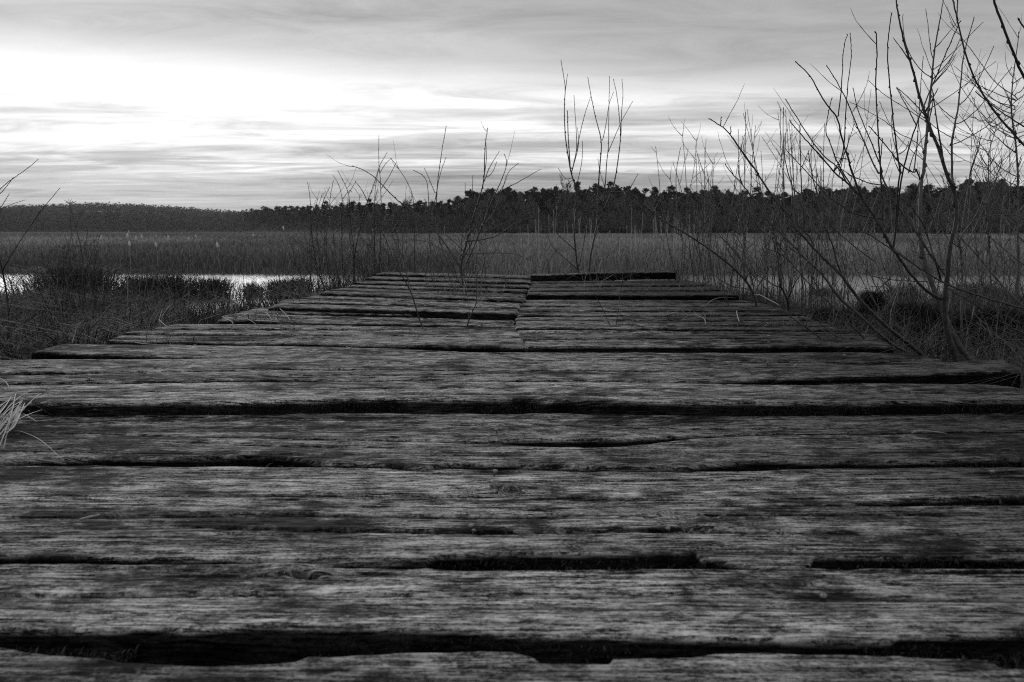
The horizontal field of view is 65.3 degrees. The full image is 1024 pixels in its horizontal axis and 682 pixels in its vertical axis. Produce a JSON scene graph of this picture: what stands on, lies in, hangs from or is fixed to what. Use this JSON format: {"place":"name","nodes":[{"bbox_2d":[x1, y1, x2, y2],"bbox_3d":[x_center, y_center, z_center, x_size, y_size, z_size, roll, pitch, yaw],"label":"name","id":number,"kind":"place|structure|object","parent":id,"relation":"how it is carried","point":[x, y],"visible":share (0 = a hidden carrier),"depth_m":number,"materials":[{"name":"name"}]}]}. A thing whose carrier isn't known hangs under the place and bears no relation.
{"place":"outdoors","nodes":[
{"label":"outdoors","id":0,"kind":"place"},
{"bbox_2d":[0,273,1023,310],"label":"water","id":1,"kind":"structure","parent":0,"point":[277,277],"depth_m":17.97,"materials":[{"name":"grey liquid"}]},
{"bbox_2d":[0,258,154,300],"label":"sedge tussock","id":2,"kind":"object","parent":1,"relation":"on","point":[102,280],"visible":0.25,"depth_m":11.70,"materials":[{"name":"black plant"}]},
{"bbox_2d":[112,271,210,301],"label":"sedge tussock","id":3,"kind":"object","parent":1,"relation":"on","point":[148,282],"visible":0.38,"depth_m":12.58,"materials":[{"name":"grey plant"}]},
{"bbox_2d":[135,269,225,300],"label":"sedge tussock","id":4,"kind":"object","parent":1,"relation":"in","point":[180,286],"visible":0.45,"depth_m":12.80,"materials":[{"name":"grey plant"}]},
{"bbox_2d":[177,274,254,299],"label":"sedge tussock","id":5,"kind":"object","parent":1,"relation":"on","point":[223,283],"visible":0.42,"depth_m":13.11,"materials":[{"name":"grey plant"}]},
{"bbox_2d":[234,280,268,295],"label":"sedge tussock","id":6,"kind":"object","parent":1,"relation":"in","point":[246,284],"visible":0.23,"depth_m":13.72,"materials":[{"name":"grey plant"}]},
{"bbox_2d":[255,277,303,295],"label":"sedge tussock","id":7,"kind":"object","parent":1,"relation":"on","point":[273,281],"visible":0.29,"depth_m":13.67,"materials":[{"name":"grey plant"}]},
{"bbox_2d":[281,274,315,290],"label":"sedge tussock","id":8,"kind":"object","parent":1,"relation":"in","point":[301,281],"visible":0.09,"depth_m":13.91,"materials":[{"name":"grey plant"}]},
{"bbox_2d":[6,267,1000,293],"bbox_3d":[-1.718,-1.143,15.575,24.702,0.321,10.324,0,8,0],"label":"emergent sedge","id":9,"kind":"object","parent":1,"relation":"on","point":[314,291],"visible":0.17,"depth_m":19.77,"materials":[{"name":"grey plant"}]},
{"bbox_2d":[872,282,928,303],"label":"sedge tussock","id":10,"kind":"object","parent":1,"relation":"on","point":[895,287],"visible":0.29,"depth_m":12.31,"materials":[{"name":"grey plant"}]},
{"bbox_2d":[938,279,1014,295],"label":"sedge tussock","id":11,"kind":"object","parent":1,"relation":"on","point":[976,286],"visible":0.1,"depth_m":12.30,"materials":[{"name":"black plant"}]},
{"bbox_2d":[0,212,1023,385],"bbox_3d":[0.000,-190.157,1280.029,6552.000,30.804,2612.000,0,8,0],"label":"ground","id":12,"kind":"structure","parent":0,"point":[644,231],"depth_m":300.58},
{"bbox_2d":[0,159,59,356],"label":"willow shrub","id":13,"kind":"object","parent":12,"relation":"on","point":[5,291],"visible":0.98,"depth_m":3.86,"materials":[{"name":"grey plant"}]},
{"bbox_2d":[33,214,116,326],"bbox_3d":[-4.082,-0.392,7.533,0.691,1.630,1.972,-5,9,-30],"label":"dead herb clump","id":14,"kind":"object","parent":12,"relation":"on","point":[75,285],"visible":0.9,"depth_m":7.27,"materials":[{"name":"grey plant"}]},
{"bbox_2d":[65,199,102,324],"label":"umbel stalk","id":15,"kind":"object","parent":12,"relation":"on","point":[69,203],"visible":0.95,"depth_m":7.46,"materials":[{"name":"grey plant"}]},
{"bbox_2d":[0,202,253,218],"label":"ridge","id":16,"kind":"structure","parent":12,"relation":"on","point":[75,207],"depth_m":1144.33,"materials":[{"name":"black plant"}]},
{"bbox_2d":[0,218,253,229],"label":"distant scrub","id":17,"kind":"object","parent":12,"relation":"on","point":[124,225],"visible":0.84,"depth_m":773.88,"materials":[{"name":"black plant"}]},
{"bbox_2d":[10,262,271,354],"bbox_3d":[-2.776,0.003,6.007,1.642,1.312,3.137,-5,9,-30],"label":"dead stalk patch","id":18,"kind":"object","parent":12,"relation":"on","point":[168,289],"visible":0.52,"depth_m":5.66,"materials":[{"name":"grey plant"}]},
{"bbox_2d":[0,208,329,230],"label":"distant wood","id":19,"kind":"object","parent":12,"relation":"on","point":[129,216],"visible":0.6,"depth_m":800.62,"materials":[{"name":"black plant"}]},
{"bbox_2d":[0,255,427,419],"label":"sedge grass","id":20,"kind":"structure","parent":12,"relation":"on","point":[37,307],"depth_m":5.61,"materials":[{"name":"grey plant"}]},
{"bbox_2d":[269,142,430,288],"bbox_3d":[-1.697,-0.928,8.262,1.811,2.263,1.848,0,8,0],"label":"osier clump","id":21,"kind":"object","parent":12,"relation":"on","point":[374,264],"visible":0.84,"depth_m":8.11,"materials":[{"name":"grey plant"}]},
{"bbox_2d":[374,217,423,327],"bbox_3d":[-0.477,-0.006,3.774,0.334,1.159,0.062,0,8,0],"label":"willow sapling","id":22,"kind":"object","parent":12,"relation":"on","point":[402,277],"visible":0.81,"depth_m":3.73,"materials":[{"name":"grey plant"}]},
{"bbox_2d":[402,198,412,227],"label":"bare tree","id":23,"kind":"object","parent":12,"relation":"on","point":[408,204],"visible":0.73,"depth_m":259.99,"materials":[{"name":"grey plant"}]},
{"bbox_2d":[332,122,553,291],"bbox_3d":[-0.409,-0.692,6.164,1.620,1.888,1.129,4,9,28],"label":"willow shrub","id":24,"kind":"object","parent":12,"relation":"on","point":[463,275],"visible":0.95,"depth_m":5.94,"materials":[{"name":"black plant"}]},
{"bbox_2d":[466,269,498,326],"bbox_3d":[-0.149,0.115,3.827,0.186,0.936,0.076,1,8,6],"label":"willow sapling","id":25,"kind":"object","parent":12,"relation":"on","point":[476,298],"visible":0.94,"depth_m":3.78,"materials":[{"name":"grey plant"}]},
{"bbox_2d":[488,193,507,221],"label":"bare tree","id":26,"kind":"object","parent":12,"relation":"on","point":[498,207],"visible":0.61,"depth_m":264.37,"materials":[{"name":"grey plant"}]},
{"bbox_2d":[499,189,513,232],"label":"pine tree","id":27,"kind":"object","parent":12,"relation":"on","point":[506,195],"visible":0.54,"depth_m":276.85,"materials":[{"name":"black plant"}]},
{"bbox_2d":[0,271,1023,681],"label":"boardwalk","id":28,"kind":"structure","parent":12,"relation":"on","point":[356,523],"depth_m":1.53,"materials":[{"name":"grey wood"}]},
{"bbox_2d":[0,378,62,459],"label":"grass tuft","id":29,"kind":"object","parent":28,"relation":"on","point":[17,410],"visible":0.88,"depth_m":1.99,"materials":[{"name":"plant"}]},
{"bbox_2d":[0,458,65,463],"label":"straw","id":30,"kind":"object","parent":28,"relation":"on","point":[32,459],"visible":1,"depth_m":1.68,"materials":[{"name":"grey plant"}]},
{"bbox_2d":[101,324,221,345],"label":"grass tuft","id":31,"kind":"object","parent":28,"relation":"on","point":[167,336],"visible":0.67,"depth_m":3.30,"materials":[{"name":"grey plant"}]},
{"bbox_2d":[187,302,283,323],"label":"grass tuft","id":32,"kind":"object","parent":28,"relation":"on","point":[252,315],"visible":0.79,"depth_m":4.10,"materials":[{"name":"grey plant"}]},
{"bbox_2d":[265,289,363,303],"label":"grass tuft","id":33,"kind":"object","parent":28,"relation":"on","point":[307,297],"visible":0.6,"depth_m":4.94,"materials":[{"name":"grey plant"}]},
{"bbox_2d":[401,272,495,299],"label":"grass tuft","id":34,"kind":"object","parent":28,"relation":"on","point":[463,293],"visible":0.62,"depth_m":5.28,"materials":[{"name":"grey plant"}]},
{"bbox_2d":[424,275,520,294],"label":"grass tuft","id":35,"kind":"object","parent":28,"relation":"on","point":[483,289],"visible":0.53,"depth_m":5.39,"materials":[{"name":"grey plant"}]},
{"bbox_2d":[0,402,1023,668],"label":"moss","id":36,"kind":"object","parent":28,"relation":"on","point":[1014,660],"visible":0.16,"depth_m":1.24,"materials":[{"name":"black plant"}]},
{"bbox_2d":[564,269,651,288],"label":"grass tuft","id":37,"kind":"object","parent":28,"relation":"on","point":[596,280],"visible":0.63,"depth_m":6.07,"materials":[{"name":"grey plant"}]},
{"bbox_2d":[649,309,716,321],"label":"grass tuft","id":38,"kind":"object","parent":28,"relation":"on","point":[686,316],"visible":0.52,"depth_m":4.06,"materials":[{"name":"grey plant"}]},
{"bbox_2d":[676,275,760,295],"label":"grass tuft","id":39,"kind":"object","parent":28,"relation":"on","point":[727,290],"visible":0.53,"depth_m":5.70,"materials":[{"name":"grey plant"}]},
{"bbox_2d":[732,314,811,326],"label":"grass tuft","id":40,"kind":"object","parent":28,"relation":"on","point":[786,324],"visible":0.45,"depth_m":3.76,"materials":[{"name":"grey plant"}]},
{"bbox_2d":[0,232,1023,275],"bbox_3d":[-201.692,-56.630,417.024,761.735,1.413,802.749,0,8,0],"label":"reed bed","id":41,"kind":"object","parent":12,"relation":"on","point":[236,250],"visible":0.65,"depth_m":24.34,"materials":[{"name":"grey plant"}]},
{"bbox_2d":[516,189,530,231],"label":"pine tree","id":42,"kind":"object","parent":12,"relation":"on","point":[519,197],"visible":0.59,"depth_m":263.91,"materials":[{"name":"grey plant"}]},
{"bbox_2d":[534,204,548,232],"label":"bare tree","id":43,"kind":"object","parent":12,"relation":"on","point":[535,207],"visible":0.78,"depth_m":257.62,"materials":[{"name":"plant"}]},
{"bbox_2d":[538,193,548,227],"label":"pine tree","id":44,"kind":"object","parent":12,"relation":"on","point":[543,207],"visible":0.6,"depth_m":281.72,"materials":[{"name":"black plant"}]},
{"bbox_2d":[542,188,555,232],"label":"pine tree","id":45,"kind":"object","parent":12,"relation":"on","point":[550,194],"visible":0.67,"depth_m":276.09,"materials":[{"name":"black plant"}]},
{"bbox_2d":[544,199,555,228],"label":"bare tree","id":46,"kind":"object","parent":12,"relation":"on","point":[549,209],"visible":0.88,"depth_m":264.48,"materials":[{"name":"plant"}]},
{"bbox_2d":[551,174,573,232],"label":"tree","id":47,"kind":"object","parent":12,"relation":"on","point":[563,199],"visible":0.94,"depth_m":253.08,"materials":[{"name":"grey plant"}]},
{"bbox_2d":[562,192,579,232],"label":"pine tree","id":48,"kind":"object","parent":12,"relation":"on","point":[571,207],"visible":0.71,"depth_m":262.87,"materials":[{"name":"plant"}]},
{"bbox_2d":[566,186,579,219],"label":"bare tree","id":49,"kind":"object","parent":12,"relation":"on","point":[570,195],"visible":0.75,"depth_m":264.21,"materials":[{"name":"plant"}]},
{"bbox_2d":[570,181,586,232],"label":"pine tree","id":50,"kind":"object","parent":12,"relation":"on","point":[580,193],"visible":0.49,"depth_m":278.12,"materials":[{"name":"black plant"}]},
{"bbox_2d":[577,199,587,232],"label":"bare tree","id":51,"kind":"object","parent":12,"relation":"on","point":[585,207],"visible":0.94,"depth_m":256.93,"materials":[{"name":"grey plant"}]},
{"bbox_2d":[578,191,593,232],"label":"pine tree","id":52,"kind":"object","parent":12,"relation":"on","point":[591,195],"visible":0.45,"depth_m":272.39,"materials":[{"name":"grey plant"}]},
{"bbox_2d":[545,62,632,272],"bbox_3d":[0.706,-1.211,7.306,0.759,2.606,0.406,1,8,11],"label":"birch sapling","id":53,"kind":"object","parent":12,"relation":"on","point":[597,212],"visible":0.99,"depth_m":7.21,"materials":[{"name":"black plant"}]},
{"bbox_2d":[583,200,599,232],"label":"bare tree","id":54,"kind":"object","parent":12,"relation":"on","point":[590,212],"visible":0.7,"depth_m":259.42,"materials":[{"name":"grey plant"}]},
{"bbox_2d":[595,186,607,232],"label":"pine tree","id":55,"kind":"object","parent":12,"relation":"on","point":[601,188],"visible":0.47,"depth_m":273.14,"materials":[{"name":"black plant"}]},
{"bbox_2d":[599,190,614,232],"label":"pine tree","id":56,"kind":"object","parent":12,"relation":"on","point":[602,199],"visible":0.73,"depth_m":259.80,"materials":[{"name":"grey plant"}]},
{"bbox_2d":[615,193,635,232],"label":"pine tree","id":57,"kind":"object","parent":12,"relation":"on","point":[628,205],"visible":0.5,"depth_m":267.08,"materials":[{"name":"grey plant"}]},
{"bbox_2d":[243,181,1023,228],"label":"wood","id":58,"kind":"object","parent":12,"relation":"on","point":[262,221],"visible":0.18,"depth_m":287.94,"materials":[{"name":"plant"}]},
{"bbox_2d":[629,202,639,228],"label":"bare tree","id":59,"kind":"object","parent":12,"relation":"on","point":[634,219],"visible":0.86,"depth_m":252.39,"materials":[{"name":"grey plant"}]},
{"bbox_2d":[629,187,640,232],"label":"pine tree","id":60,"kind":"object","parent":12,"relation":"on","point":[634,191],"visible":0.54,"depth_m":273.64,"materials":[{"name":"black plant"}]},
{"bbox_2d":[632,194,645,232],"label":"bare tree","id":61,"kind":"object","parent":12,"relation":"on","point":[639,206],"visible":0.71,"depth_m":264.79,"materials":[{"name":"grey plant"}]},
{"bbox_2d":[256,204,1023,231],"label":"undergrowth","id":62,"kind":"object","parent":12,"relation":"on","point":[605,221],"visible":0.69,"depth_m":251.99,"materials":[{"name":"black plant"}]},
{"bbox_2d":[637,197,657,226],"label":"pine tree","id":63,"kind":"object","parent":12,"relation":"on","point":[650,207],"visible":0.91,"depth_m":251.63,"materials":[{"name":"grey plant"}]},
{"bbox_2d":[648,186,661,232],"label":"pine tree","id":64,"kind":"object","parent":12,"relation":"on","point":[656,190],"visible":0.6,"depth_m":270.15,"materials":[{"name":"black plant"}]},
{"bbox_2d":[658,190,669,232],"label":"pine tree","id":65,"kind":"object","parent":12,"relation":"on","point":[665,195],"visible":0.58,"depth_m":277.44,"materials":[{"name":"black plant"}]},
{"bbox_2d":[664,185,679,231],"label":"pine tree","id":66,"kind":"object","parent":12,"relation":"on","point":[670,191],"visible":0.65,"depth_m":278.75,"materials":[{"name":"black plant"}]},
{"bbox_2d":[665,193,684,232],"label":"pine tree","id":67,"kind":"object","parent":12,"relation":"on","point":[673,208],"visible":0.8,"depth_m":257.87,"materials":[{"name":"grey plant"}]},
{"bbox_2d":[606,174,797,306],"bbox_3d":[1.085,-0.226,4.726,1.131,1.472,0.471,0,8,0],"label":"willow shrub","id":68,"kind":"object","parent":12,"relation":"on","point":[744,278],"visible":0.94,"depth_m":4.66,"materials":[{"name":"grey plant"}]},
{"bbox_2d":[707,185,720,231],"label":"pine tree","id":69,"kind":"object","parent":12,"relation":"on","point":[715,189],"visible":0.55,"depth_m":268.13,"materials":[{"name":"black plant"}]},
{"bbox_2d":[717,187,732,230],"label":"pine tree","id":70,"kind":"object","parent":12,"relation":"on","point":[720,199],"visible":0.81,"depth_m":248.06,"materials":[{"name":"grey plant"}]},
{"bbox_2d":[726,193,746,232],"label":"pine tree","id":71,"kind":"object","parent":12,"relation":"on","point":[738,201],"visible":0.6,"depth_m":249.25,"materials":[{"name":"grey plant"}]},
{"bbox_2d":[749,186,763,232],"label":"pine tree","id":72,"kind":"object","parent":12,"relation":"on","point":[759,194],"visible":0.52,"depth_m":270.28,"materials":[{"name":"black plant"}]},
{"bbox_2d":[649,102,887,310],"bbox_3d":[2.902,-1.263,8.689,2.954,2.757,2.362,0,8,0],"label":"osier clump","id":73,"kind":"object","parent":12,"relation":"on","point":[706,222],"visible":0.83,"depth_m":8.50,"materials":[{"name":"grey plant"}]},
{"bbox_2d":[740,200,825,310],"bbox_3d":[1.644,-0.214,4.913,0.381,1.289,0.357,-4,9,-27],"label":"willow shrub","id":74,"kind":"object","parent":12,"relation":"on","point":[781,287],"visible":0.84,"depth_m":4.82,"materials":[{"name":"grey plant"}]},
{"bbox_2d":[778,192,789,232],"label":"pine tree","id":75,"kind":"object","parent":12,"relation":"on","point":[786,195],"visible":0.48,"depth_m":267.92,"materials":[{"name":"black plant"}]},
{"bbox_2d":[812,189,827,219],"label":"bare tree","id":76,"kind":"object","parent":12,"relation":"on","point":[815,199],"visible":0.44,"depth_m":238.10,"materials":[{"name":"grey plant"}]},
{"bbox_2d":[797,305,856,331],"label":"bush","id":77,"kind":"object","parent":12,"relation":"on","point":[820,311],"visible":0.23,"depth_m":6.34,"materials":[{"name":"black plant"}]},
{"bbox_2d":[822,187,836,232],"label":"pine tree","id":78,"kind":"object","parent":12,"relation":"on","point":[829,192],"visible":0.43,"depth_m":256.57,"materials":[{"name":"black plant"}]},
{"bbox_2d":[845,181,862,232],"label":"bare tree","id":79,"kind":"object","parent":12,"relation":"on","point":[852,199],"visible":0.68,"depth_m":239.61,"materials":[{"name":"black plant"}]},
{"bbox_2d":[853,191,867,232],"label":"pine tree","id":80,"kind":"object","parent":12,"relation":"on","point":[861,204],"visible":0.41,"depth_m":251.47,"materials":[{"name":"black plant"}]},
{"bbox_2d":[709,0,1023,361],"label":"willow shrub","id":81,"kind":"object","parent":12,"relation":"on","point":[948,328],"visible":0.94,"depth_m":3.27,"materials":[{"name":"black plant"}]},
{"bbox_2d":[841,289,893,331],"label":"bush","id":82,"kind":"object","parent":12,"relation":"on","point":[870,303],"visible":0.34,"depth_m":6.25,"materials":[{"name":"black plant"}]},
{"bbox_2d":[856,196,878,221],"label":"bare tree","id":83,"kind":"object","parent":12,"relation":"on","point":[870,204],"visible":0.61,"depth_m":234.26,"materials":[{"name":"black plant"}]},
{"bbox_2d":[872,190,885,232],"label":"pine tree","id":84,"kind":"object","parent":12,"relation":"on","point":[877,207],"visible":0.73,"depth_m":235.39,"materials":[{"name":"black plant"}]},
{"bbox_2d":[762,88,1023,357],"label":"alder thicket","id":85,"kind":"object","parent":12,"relation":"on","point":[965,269],"visible":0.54,"depth_m":6.10,"materials":[{"name":"grey plant"}]},
{"bbox_2d":[883,186,903,231],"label":"pine tree","id":86,"kind":"object","parent":12,"relation":"on","point":[892,188],"visible":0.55,"depth_m":249.54,"materials":[{"name":"black plant"}]},
{"bbox_2d":[898,202,911,232],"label":"bare tree","id":87,"kind":"object","parent":12,"relation":"on","point":[902,218],"visible":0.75,"depth_m":229.53,"materials":[{"name":"black plant"}]},
{"bbox_2d":[894,183,916,231],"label":"bare tree","id":88,"kind":"object","parent":12,"relation":"on","point":[906,196],"visible":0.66,"depth_m":240.84,"materials":[{"name":"black plant"}]},
{"bbox_2d":[903,184,918,232],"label":"pine tree","id":89,"kind":"object","parent":12,"relation":"on","point":[912,192],"visible":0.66,"depth_m":250.47,"materials":[{"name":"black plant"}]},
{"bbox_2d":[852,299,976,360],"bbox_3d":[2.736,-0.031,5.441,1.152,0.514,1.022,0,8,0],"label":"bush","id":90,"kind":"object","parent":12,"relation":"on","point":[915,307],"visible":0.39,"depth_m":5.28,"materials":[{"name":"black plant"}]},
{"bbox_2d":[923,183,939,231],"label":"pine tree","id":91,"kind":"object","parent":12,"relation":"on","point":[927,190],"visible":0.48,"depth_m":253.59,"materials":[{"name":"black plant"}]},
{"bbox_2d":[847,0,1023,339],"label":"willow shrub","id":92,"kind":"object","parent":12,"relation":"on","point":[1008,42],"visible":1,"depth_m":2.66,"materials":[{"name":"black plant"}]},
{"bbox_2d":[937,174,957,230],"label":"bare tree","id":93,"kind":"object","parent":12,"relation":"on","point":[939,205],"visible":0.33,"depth_m":233.56,"materials":[{"name":"black plant"}]},
{"bbox_2d":[945,190,963,233],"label":"bare tree","id":94,"kind":"object","parent":12,"relation":"on","point":[950,203],"visible":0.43,"depth_m":227.32,"materials":[{"name":"black plant"}]},
{"bbox_2d":[957,176,970,212],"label":"bare tree","id":95,"kind":"object","parent":12,"relation":"on","point":[962,192],"visible":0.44,"depth_m":233.06,"materials":[{"name":"black plant"}]},
{"bbox_2d":[959,186,976,232],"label":"pine tree","id":96,"kind":"object","parent":12,"relation":"on","point":[970,212],"visible":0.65,"depth_m":221.84,"materials":[{"name":"black plant"}]},
{"bbox_2d":[922,303,1023,364],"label":"bush","id":97,"kind":"object","parent":12,"relation":"on","point":[1005,312],"visible":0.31,"depth_m":5.09,"materials":[{"name":"black plant"}]},
{"bbox_2d":[923,139,1023,354],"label":"willow sapling","id":98,"kind":"object","parent":12,"relation":"on","point":[961,271],"visible":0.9,"depth_m":4.96,"materials":[{"name":"black plant"}]},
{"bbox_2d":[969,185,981,232],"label":"pine tree","id":99,"kind":"object","parent":12,"relation":"on","point":[977,191],"visible":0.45,"depth_m":241.32,"materials":[{"name":"black plant"}]},
{"bbox_2d":[935,55,1023,357],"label":"willow sapling","id":100,"kind":"object","parent":12,"relation":"on","point":[989,241],"visible":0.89,"depth_m":5.28,"materials":[{"name":"black plant"}]},
{"bbox_2d":[971,173,989,232],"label":"bare tree","id":101,"kind":"object","parent":12,"relation":"on","point":[982,192],"visible":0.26,"depth_m":232.81,"materials":[{"name":"black plant"}]},
{"bbox_2d":[938,7,1023,309],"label":"willow sapling","id":102,"kind":"object","parent":12,"relation":"on","point":[1018,212],"visible":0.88,"depth_m":5.34,"materials":[{"name":"black plant"}]},
{"bbox_2d":[974,174,1002,233],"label":"bare tree","id":103,"kind":"object","parent":12,"relation":"on","point":[997,184],"visible":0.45,"depth_m":220.43,"materials":[{"name":"black plant"}]},
{"bbox_2d":[997,182,1016,233],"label":"bare tree","id":104,"kind":"object","parent":12,"relation":"on","point":[1005,209],"visible":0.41,"depth_m":217.28,"materials":[{"name":"black plant"}]},
{"bbox_2d":[0,0,1023,216],"label":"sky","id":105,"kind":"structure","parent":0,"point":[236,105],"materials":[{"name":"grey"}]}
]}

